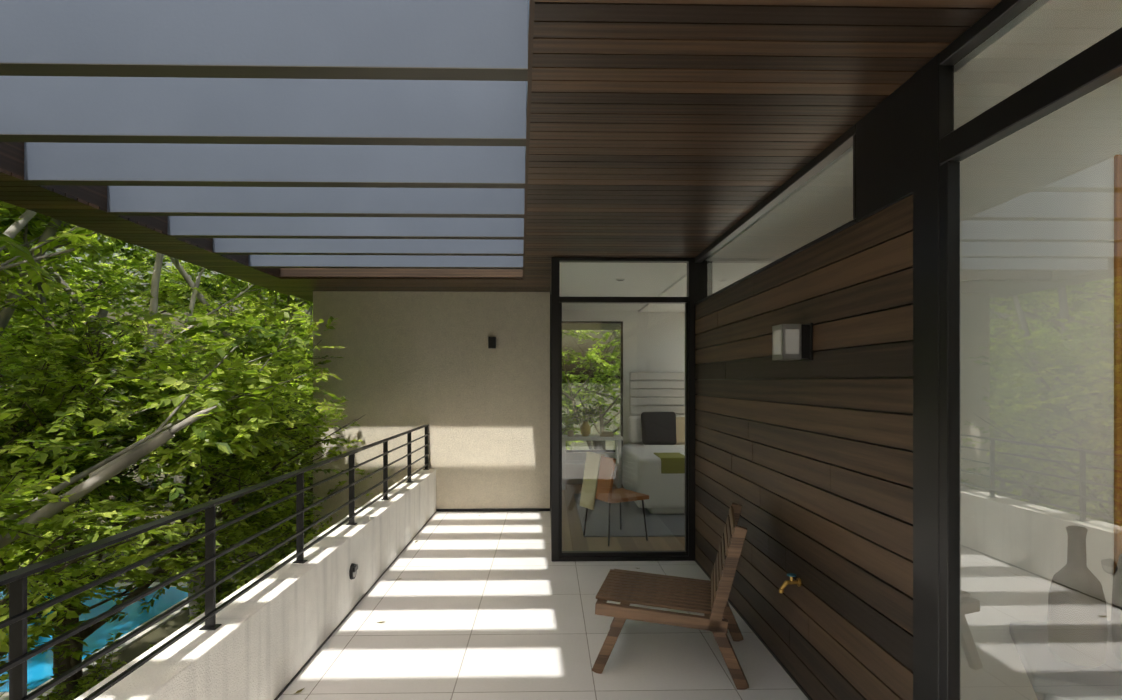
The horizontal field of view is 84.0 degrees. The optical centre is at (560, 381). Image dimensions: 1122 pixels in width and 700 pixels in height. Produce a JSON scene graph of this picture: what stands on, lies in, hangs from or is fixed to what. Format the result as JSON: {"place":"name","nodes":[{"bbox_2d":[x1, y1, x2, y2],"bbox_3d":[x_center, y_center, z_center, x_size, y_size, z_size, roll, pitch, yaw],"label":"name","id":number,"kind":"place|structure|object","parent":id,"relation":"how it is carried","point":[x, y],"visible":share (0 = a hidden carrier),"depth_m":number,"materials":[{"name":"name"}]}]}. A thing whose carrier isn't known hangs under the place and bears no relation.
{"place":"outdoors","nodes":[
{"label":"outdoors","id":0,"kind":"place"},
{"bbox_2d":[0,208,122,294],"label":"sycamore tree","id":1,"kind":"object","parent":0,"point":[74,237],"depth_m":5.22,"materials":[{"name":"green plant"}]},
{"bbox_2d":[0,215,198,371],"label":"tree","id":2,"kind":"object","parent":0,"point":[15,325],"depth_m":14.94,"materials":[{"name":"green plant"}]},
{"bbox_2d":[0,200,224,519],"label":"sycamore tree","id":3,"kind":"object","parent":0,"point":[33,223],"depth_m":6.30,"materials":[{"name":"green plant"}]},
{"bbox_2d":[16,325,216,504],"bbox_3d":[-17.604,1.304,25.005,9.043,7.333,8.408,0,0,-1],"label":"tree","id":4,"kind":"object","parent":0,"point":[123,338],"depth_m":23.45,"materials":[{"name":"green plant"}]},
{"bbox_2d":[0,215,248,573],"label":"tree","id":5,"kind":"object","parent":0,"point":[114,283],"depth_m":14.83,"materials":[{"name":"green plant"}]},
{"bbox_2d":[0,209,341,548],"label":"sycamore tree","id":6,"kind":"object","parent":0,"point":[210,397],"depth_m":4.87,"materials":[{"name":"green plant"}]},
{"bbox_2d":[0,286,371,699],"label":"ficus tree","id":7,"kind":"object","parent":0,"point":[55,396],"depth_m":5.95,"materials":[{"name":"green plant"}]},
{"bbox_2d":[0,329,372,613],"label":"ficus tree","id":8,"kind":"object","parent":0,"point":[250,530],"depth_m":7.69,"materials":[{"name":"green plant"}]},
{"bbox_2d":[96,237,312,507],"bbox_3d":[-11.000,-0.373,23.283,11.684,10.668,7.817,0,0,-1],"label":"tree","id":9,"kind":"object","parent":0,"point":[231,296],"depth_m":22.81,"materials":[{"name":"green plant"}]},
{"bbox_2d":[167,303,312,507],"bbox_3d":[-5.304,1.621,13.660,5.065,6.677,7.853,0,0,-1],"label":"ficus tree","id":10,"kind":"object","parent":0,"point":[292,383],"depth_m":13.01,"materials":[{"name":"green plant"}]},
{"bbox_2d":[172,318,312,500],"bbox_3d":[-5.641,1.635,16.841,5.544,6.616,8.953,0,0,37],"label":"ficus tree","id":11,"kind":"object","parent":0,"point":[234,332],"depth_m":15.48,"materials":[{"name":"green plant"}]},
{"bbox_2d":[0,383,619,698],"bbox_3d":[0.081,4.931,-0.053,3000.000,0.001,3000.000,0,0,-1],"label":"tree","id":12,"kind":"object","parent":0,"point":[142,645],"depth_m":16.85,"materials":[{"name":"green plant"}]},
{"bbox_2d":[27,632,154,699],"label":"shrub","id":13,"kind":"object","parent":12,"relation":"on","point":[86,679],"depth_m":6.06,"materials":[{"name":"green plant"}]},
{"bbox_2d":[0,582,188,699],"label":"pool","id":14,"kind":"structure","parent":12,"relation":"on","point":[39,670],"depth_m":12.39,"materials":[{"name":"liquid"}]},
{"bbox_2d":[4,213,293,620],"bbox_3d":[-9.387,-2.386,12.021,6.890,14.681,11.174,0,0,38],"label":"sycamore tree","id":15,"kind":"object","parent":12,"relation":"on","point":[154,293],"depth_m":12.23,"materials":[{"name":"plant"}]},
{"bbox_2d":[0,338,331,696],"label":"ficus tree","id":16,"kind":"object","parent":12,"relation":"on","point":[58,523],"depth_m":4.40,"materials":[{"name":"green plant"}]},
{"bbox_2d":[168,256,312,583],"bbox_3d":[-8.777,-1.467,14.892,8.409,12.872,13.926,0,0,26],"label":"sycamore tree","id":17,"kind":"object","parent":12,"relation":"on","point":[184,274],"depth_m":15.11,"materials":[{"name":"green plant"}]},
{"bbox_2d":[178,525,304,621],"bbox_3d":[-4.049,3.566,8.910,3.357,2.739,3.112,0,0,-1],"label":"shrub","id":18,"kind":"object","parent":12,"relation":"on","point":[230,582],"depth_m":8.64,"materials":[{"name":"green plant"}]},
{"bbox_2d":[216,462,312,563],"bbox_3d":[-6.447,3.278,14.524,3.818,3.326,3.434,0,0,-1],"label":"tree","id":19,"kind":"object","parent":12,"relation":"on","point":[289,544],"depth_m":14.05,"materials":[{"name":"green plant"}]},
{"bbox_2d":[313,291,549,537],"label":"stucco wall","id":20,"kind":"structure","parent":12,"relation":"on","point":[409,360],"depth_m":7.80,"materials":[{"name":"beige paint"}]},
{"bbox_2d":[488,337,495,348],"bbox_3d":[-0.858,-0.477,7.771,0.090,0.144,0.075,0,0,-1],"label":"sconce","id":21,"kind":"object","parent":20,"relation":"attached to","point":[491,342],"visible":1,"depth_m":7.73,"materials":[{"name":"black metal"}]},
{"bbox_2d":[436,508,549,511],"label":"baseboard","id":22,"kind":"structure","parent":20,"relation":"attached to","point":[494,509],"depth_m":7.80,"materials":[{"name":"black"}]},
{"bbox_2d":[564,361,613,409],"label":"tree","id":23,"kind":"object","parent":12,"relation":"on","point":[579,405],"depth_m":20.43,"materials":[{"name":"green plant"}]},
{"bbox_2d":[562,330,619,449],"bbox_3d":[0.572,0.761,15.247,7.864,8.376,6.627,0,0,-1],"label":"tree","id":24,"kind":"object","parent":12,"relation":"on","point":[593,383],"depth_m":16.21,"materials":[{"name":"green plant"}]},
{"bbox_2d":[562,330,619,403],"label":"tree","id":25,"kind":"object","parent":12,"relation":"on","point":[596,371],"depth_m":16.55,"materials":[{"name":"green plant"}]},
{"bbox_2d":[0,224,619,382],"label":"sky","id":26,"kind":"structure","parent":0,"point":[565,344],"materials":[{"name":"green plant"}]},
{"bbox_2d":[277,511,807,699],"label":"balcony floor","id":27,"kind":"structure","parent":0,"point":[492,605],"depth_m":3.95,"materials":[{"name":"tile"}]},
{"bbox_2d":[74,469,435,699],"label":"parapet","id":28,"kind":"structure","parent":27,"relation":"on","point":[266,639],"depth_m":3.32,"materials":[{"name":"white concrete"}]},
{"bbox_2d":[0,425,428,699],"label":"railing","id":29,"kind":"object","parent":28,"relation":"on","point":[19,654],"visible":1,"depth_m":2.50,"materials":[{"name":"black metal"}]},
{"bbox_2d":[349,563,357,579],"bbox_3d":[-1.469,1.351,4.425,0.035,0.111,0.111,0,0,-1],"label":"step light","id":30,"kind":"object","parent":28,"relation":"attached to","point":[353,570],"visible":1,"depth_m":4.39,"materials":[{"name":"black metal"}]},
{"bbox_2d":[274,511,436,699],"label":"floor gap","id":31,"kind":"object","parent":27,"relation":"on","point":[307,662],"visible":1,"depth_m":4.14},
{"bbox_2d":[294,515,638,693],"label":"fallen leaves","id":32,"kind":"object","parent":27,"relation":"on","point":[300,690],"visible":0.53,"depth_m":3.28,"materials":[{"name":"green plant"}]},
{"bbox_2d":[550,257,711,561],"bbox_3d":[0.615,0.256,6.870,1.467,2.750,2.540,0,0,-1],"label":"door frame","id":33,"kind":"object","parent":27,"relation":"on","point":[689,301],"visible":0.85,"depth_m":5.65,"materials":[{"name":"black metal"}]},
{"bbox_2d":[560,262,686,551],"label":"glass door","id":34,"kind":"structure","parent":33,"relation":"in","point":[621,405],"depth_m":5.69,"materials":[{"name":"clear glass"}]},
{"bbox_2d":[592,502,748,689],"bbox_3d":[0.660,1.205,3.708,0.845,0.874,0.666,0,0,14],"label":"lounge chair","id":35,"kind":"object","parent":27,"relation":"on","point":[626,588],"visible":1,"depth_m":3.47,"materials":[{"name":"brown wood"}]},
{"bbox_2d":[560,0,1121,699],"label":"interior shell","id":36,"kind":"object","parent":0,"point":[640,278],"depth_m":2.28,"materials":[{"name":"white painted plaster"},{"name":"wood floor"}]},
{"bbox_2d":[0,0,1001,294],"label":"soffit boards","id":37,"kind":"object","parent":36,"relation":"on","point":[676,128],"visible":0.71,"depth_m":2.64,"materials":[{"name":"brown wood"}]},
{"bbox_2d":[0,0,1036,329],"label":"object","id":38,"kind":"object","parent":37,"relation":"on","point":[12,156],"visible":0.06,"depth_m":6.78,"materials":[{"name":"black metal"}]},
{"bbox_2d":[0,0,528,268],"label":"pergola fins","id":39,"kind":"object","parent":38,"relation":"on","point":[381,134],"visible":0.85,"depth_m":2.87,"materials":[{"name":"grey metal"}]},
{"bbox_2d":[523,0,534,278],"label":"opening trim","id":40,"kind":"structure","parent":37,"relation":"attached to","point":[531,35],"depth_m":2.50,"materials":[{"name":"brown wood"}]},
{"bbox_2d":[562,324,620,449],"bbox_3d":[0.466,0.091,9.928,0.970,2.010,0.001,0,0,-1],"label":"bedroom window glass","id":41,"kind":"object","parent":36,"relation":"in","point":[589,382],"depth_m":9.93,"materials":[{"name":"clear glass"}]},
{"bbox_2d":[562,435,622,489],"bbox_3d":[0.459,1.235,9.557,0.930,0.788,0.440,0,0,-1],"label":"console table","id":42,"kind":"object","parent":36,"relation":"on","point":[595,438],"depth_m":9.35,"materials":[{"name":"white"}]},
{"bbox_2d":[580,421,590,435],"bbox_3d":[0.375,0.728,9.506,0.160,0.225,0.160,0,0,-1],"label":"vase","id":43,"kind":"object","parent":42,"relation":"on","point":[585,431],"depth_m":9.45,"materials":[{"name":"brown ceramic"}]},
{"bbox_2d":[572,399,606,421],"bbox_3d":[0.435,0.453,9.529,0.549,0.372,0.336,0,0,-1],"label":"plant","id":44,"kind":"object","parent":43,"relation":"on","point":[588,413],"depth_m":9.51,"materials":[{"name":"green plant"}]},
{"bbox_2d":[568,430,613,436],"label":"console objects","id":45,"kind":"object","parent":42,"relation":"on","point":[601,433],"depth_m":9.42,"materials":[{"name":"beige"}]},
{"bbox_2d":[562,321,622,451],"bbox_3d":[0.466,0.091,9.928,1.040,2.080,0.060,0,0,-1],"label":"bedroom window frame","id":46,"kind":"object","parent":36,"relation":"attached to","point":[621,358],"depth_m":9.91,"materials":[{"name":"black metal"}]},
{"bbox_2d":[580,452,648,546],"bbox_3d":[0.545,1.187,6.450,0.537,0.886,0.500,0,0,-29],"label":"leather chair","id":47,"kind":"object","parent":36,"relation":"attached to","point":[593,483],"depth_m":6.34,"materials":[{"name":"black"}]},
{"bbox_2d":[574,494,684,536],"bbox_3d":[1.713,1.622,7.759,3.000,0.014,2.450,0,0,-1],"label":"rug","id":48,"kind":"object","parent":36,"relation":"on","point":[635,524],"depth_m":7.17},
{"bbox_2d":[622,443,684,513],"bbox_3d":[1.820,1.280,8.577,1.850,0.698,2.180,0,0,-1],"label":"bed","id":49,"kind":"object","parent":48,"relation":"on","point":[648,472],"depth_m":7.48,"materials":[{"name":"fabric"}]},
{"bbox_2d":[628,412,684,444],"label":"pillows","id":50,"kind":"object","parent":49,"relation":"on","point":[646,431],"depth_m":9.23,"materials":[{"name":"fabric"}]},
{"bbox_2d":[653,453,684,473],"bbox_3d":[1.363,1.015,7.748,0.340,0.192,0.557,0,0,-1],"label":"olive throw on bed","id":51,"kind":"object","parent":49,"relation":"on","point":[679,459],"depth_m":7.47,"materials":[{"name":"green fabric"}]},
{"bbox_2d":[629,372,684,442],"bbox_3d":[1.797,0.745,9.669,1.470,1.768,0.065,0,0,-1],"label":"headboard","id":52,"kind":"object","parent":36,"relation":"on","point":[655,382],"depth_m":9.63,"materials":[{"name":"white wood"}]},
{"bbox_2d":[695,0,1121,699],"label":"wall frames","id":53,"kind":"structure","parent":36,"relation":"attached to","point":[905,140],"depth_m":2.15,"materials":[{"name":"black metal"}]},
{"bbox_2d":[695,195,912,699],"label":"cedar wall boards","id":54,"kind":"object","parent":53,"relation":"attached to","point":[837,624],"visible":0.9,"depth_m":3.02,"materials":[{"name":"brown wood"}]},
{"bbox_2d":[779,573,800,592],"bbox_3d":[1.210,1.072,3.302,0.112,0.097,0.048,0,0,-1],"label":"hose bib","id":55,"kind":"object","parent":54,"relation":"attached to","point":[797,581],"visible":0.98,"depth_m":3.29,"materials":[{"name":"gold metal"}]},
{"bbox_2d":[772,323,812,360],"bbox_3d":[1.192,-0.199,3.222,0.152,0.190,0.160,0,0,-1],"label":"wall lamp","id":56,"kind":"object","parent":54,"relation":"attached to","point":[792,341],"depth_m":3.15,"materials":[{"name":"white glass"}]},
{"bbox_2d":[698,0,1121,699],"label":"glass","id":57,"kind":"object","parent":53,"relation":"on","point":[978,316],"visible":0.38,"depth_m":1.76,"materials":[{"name":"clear glass"}]},
{"bbox_2d":[1009,621,1121,699],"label":"table","id":58,"kind":"object","parent":36,"relation":"on","point":[1038,691],"depth_m":1.89,"materials":[{"name":"grey"}]},
{"bbox_2d":[1047,526,1121,667],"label":"bottle vases","id":59,"kind":"object","parent":58,"relation":"on","point":[1088,596],"depth_m":1.93,"materials":[{"name":"grey glass"}]},
{"bbox_2d":[1114,155,1121,570],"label":"timber door leaf","id":60,"kind":"object","parent":36,"relation":"attached to","point":[1119,333],"depth_m":2.28,"materials":[{"name":"brown wood"}]}
]}

